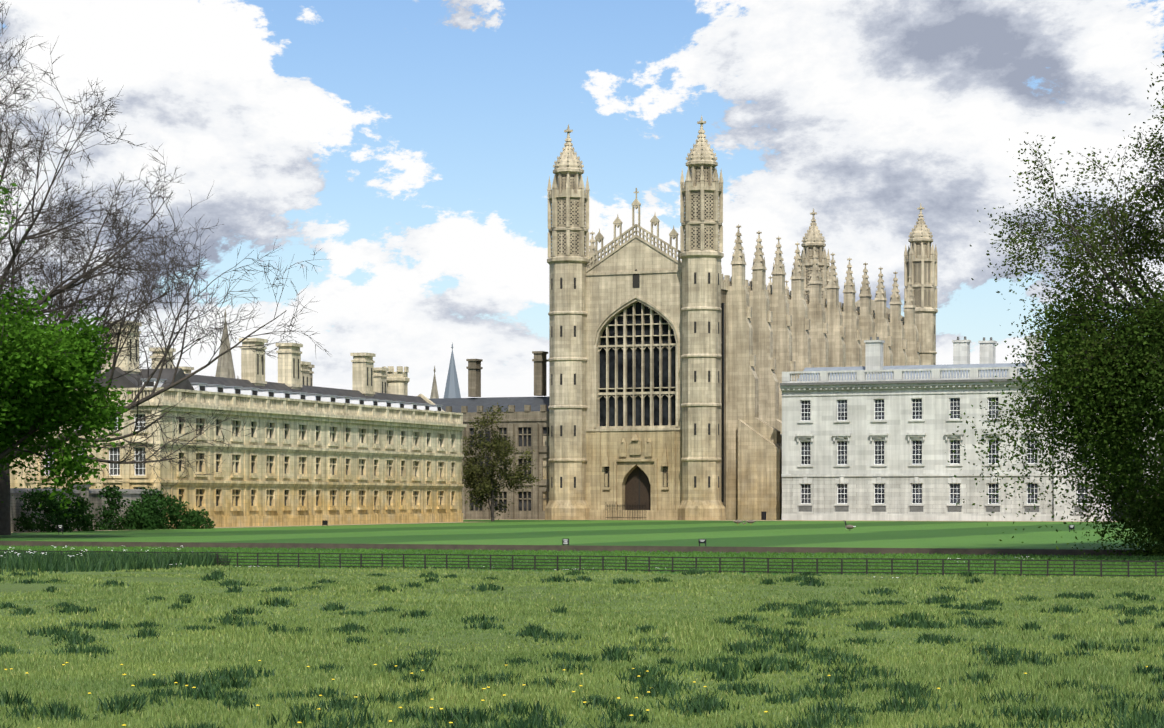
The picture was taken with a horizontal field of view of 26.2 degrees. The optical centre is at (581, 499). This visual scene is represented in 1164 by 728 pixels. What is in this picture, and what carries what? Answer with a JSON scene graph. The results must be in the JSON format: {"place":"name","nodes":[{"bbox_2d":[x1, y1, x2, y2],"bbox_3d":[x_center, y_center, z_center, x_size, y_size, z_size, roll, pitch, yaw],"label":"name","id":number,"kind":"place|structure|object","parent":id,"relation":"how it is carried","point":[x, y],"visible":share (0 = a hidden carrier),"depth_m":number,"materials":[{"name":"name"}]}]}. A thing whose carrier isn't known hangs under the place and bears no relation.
{"place":"outdoors","nodes":[
{"label":"outdoors","id":0,"kind":"place"},
{"bbox_2d":[10,485,163,531],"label":"wall","id":1,"kind":"structure","parent":0,"point":[91,495],"depth_m":186.21,"materials":[{"name":"grey stone"}]},
{"bbox_2d":[140,486,166,502],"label":"ivy on wall","id":2,"kind":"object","parent":1,"relation":"attached to","point":[156,492],"visible":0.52,"depth_m":195.47,"materials":[{"name":"green plant"}]},
{"bbox_2d":[11,522,462,532],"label":"path","id":3,"kind":"structure","parent":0,"point":[284,526],"depth_m":219.92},
{"bbox_2d":[0,564,1163,727],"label":"meadow grass","id":4,"kind":"structure","parent":0,"point":[48,670],"depth_m":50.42,"materials":[{"name":"green plant"}]},
{"bbox_2d":[0,520,1163,727],"bbox_3d":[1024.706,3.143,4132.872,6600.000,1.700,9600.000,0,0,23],"label":"ground","id":5,"kind":"structure","parent":0,"point":[968,538],"depth_m":119.36,"materials":[{"name":"green plant"}]},
{"bbox_2d":[0,231,100,480],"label":"bare tree","id":6,"kind":"object","parent":5,"relation":"on","point":[43,309],"visible":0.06,"depth_m":185.21,"materials":[{"name":"grey plant"}]},
{"bbox_2d":[0,158,136,516],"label":"chestnut tree","id":7,"kind":"object","parent":5,"relation":"on","point":[62,377],"depth_m":146.34,"materials":[{"name":"green plant"}]},
{"bbox_2d":[12,483,215,531],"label":"shrubs","id":8,"kind":"object","parent":5,"relation":"on","point":[149,515],"visible":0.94,"depth_m":187.04,"materials":[{"name":"green plant"}]},
{"bbox_2d":[0,547,232,574],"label":"rank growth","id":9,"kind":"object","parent":5,"relation":"on","point":[51,562],"visible":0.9,"depth_m":107.76,"materials":[{"name":"green plant"}]},
{"bbox_2d":[0,2,329,534],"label":"bare poplar tree","id":10,"kind":"object","parent":5,"relation":"on","point":[83,277],"visible":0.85,"depth_m":161.25,"materials":[{"name":"brown plant"}]},
{"bbox_2d":[10,321,466,526],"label":"college building","id":11,"kind":"structure","parent":5,"relation":"on","point":[377,445],"depth_m":221.68,"materials":[{"name":"beige stone"}]},
{"bbox_2d":[215,309,460,398],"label":"church spires","id":12,"kind":"object","parent":5,"relation":"on","point":[225,368],"visible":0.27,"depth_m":379.07,"materials":[{"name":"grey stone"}]},
{"bbox_2d":[429,351,548,518],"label":"building","id":13,"kind":"structure","parent":5,"relation":"on","point":[526,424],"depth_m":288.56,"materials":[{"name":"stone"}]},
{"bbox_2d":[462,402,543,520],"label":"small tree","id":14,"kind":"object","parent":5,"relation":"on","point":[472,479],"depth_m":262.45,"materials":[{"name":"green plant"}]},
{"bbox_2d":[58,512,1074,545],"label":"notice boards","id":15,"kind":"object","parent":5,"relation":"on","point":[564,541],"visible":0.83,"depth_m":164.56,"materials":[{"name":"white"}]},
{"bbox_2d":[4,545,1147,727],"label":"meadow flowers","id":16,"kind":"object","parent":5,"relation":"on","point":[631,715],"visible":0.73,"depth_m":38.62,"materials":[{"name":"yellow plant"}]},
{"bbox_2d":[0,550,1163,576],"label":"estate fence","id":17,"kind":"object","parent":5,"relation":"on","point":[719,564],"visible":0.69,"depth_m":102.78,"materials":[{"name":"grey metal"}]},
{"bbox_2d":[543,116,937,519],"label":"chapel","id":18,"kind":"structure","parent":5,"relation":"on","point":[666,370],"depth_m":281.64,"materials":[{"name":"stone"}]},
{"bbox_2d":[844,521,855,528],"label":"goose","id":19,"kind":"object","parent":5,"relation":"on","point":[849,526],"visible":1,"depth_m":180.99,"materials":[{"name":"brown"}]},
{"bbox_2d":[780,333,1163,520],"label":"white building","id":20,"kind":"structure","parent":5,"relation":"on","point":[872,438],"depth_m":272.60,"materials":[{"name":"stone"}]},
{"bbox_2d":[948,257,1163,560],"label":"tree skirt leaves","id":21,"kind":"object","parent":5,"relation":"on","point":[1100,453],"visible":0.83,"depth_m":102.42,"materials":[{"name":"green plant"}]},
{"bbox_2d":[967,50,1163,548],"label":"tree","id":22,"kind":"object","parent":5,"relation":"on","point":[1146,213],"depth_m":102.48,"materials":[{"name":"green plant"}]},
{"bbox_2d":[0,545,1163,576],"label":"riverside grass","id":23,"kind":"structure","parent":0,"point":[598,552],"depth_m":109.11,"materials":[{"name":"green plant"}]},
{"bbox_2d":[0,0,1163,398],"label":"sky","id":24,"kind":"structure","parent":0,"point":[417,144],"materials":[{"name":"blue"}]},
{"bbox_2d":[463,519,1116,521],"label":"path","id":25,"kind":"structure","parent":0,"point":[811,520],"depth_m":272.52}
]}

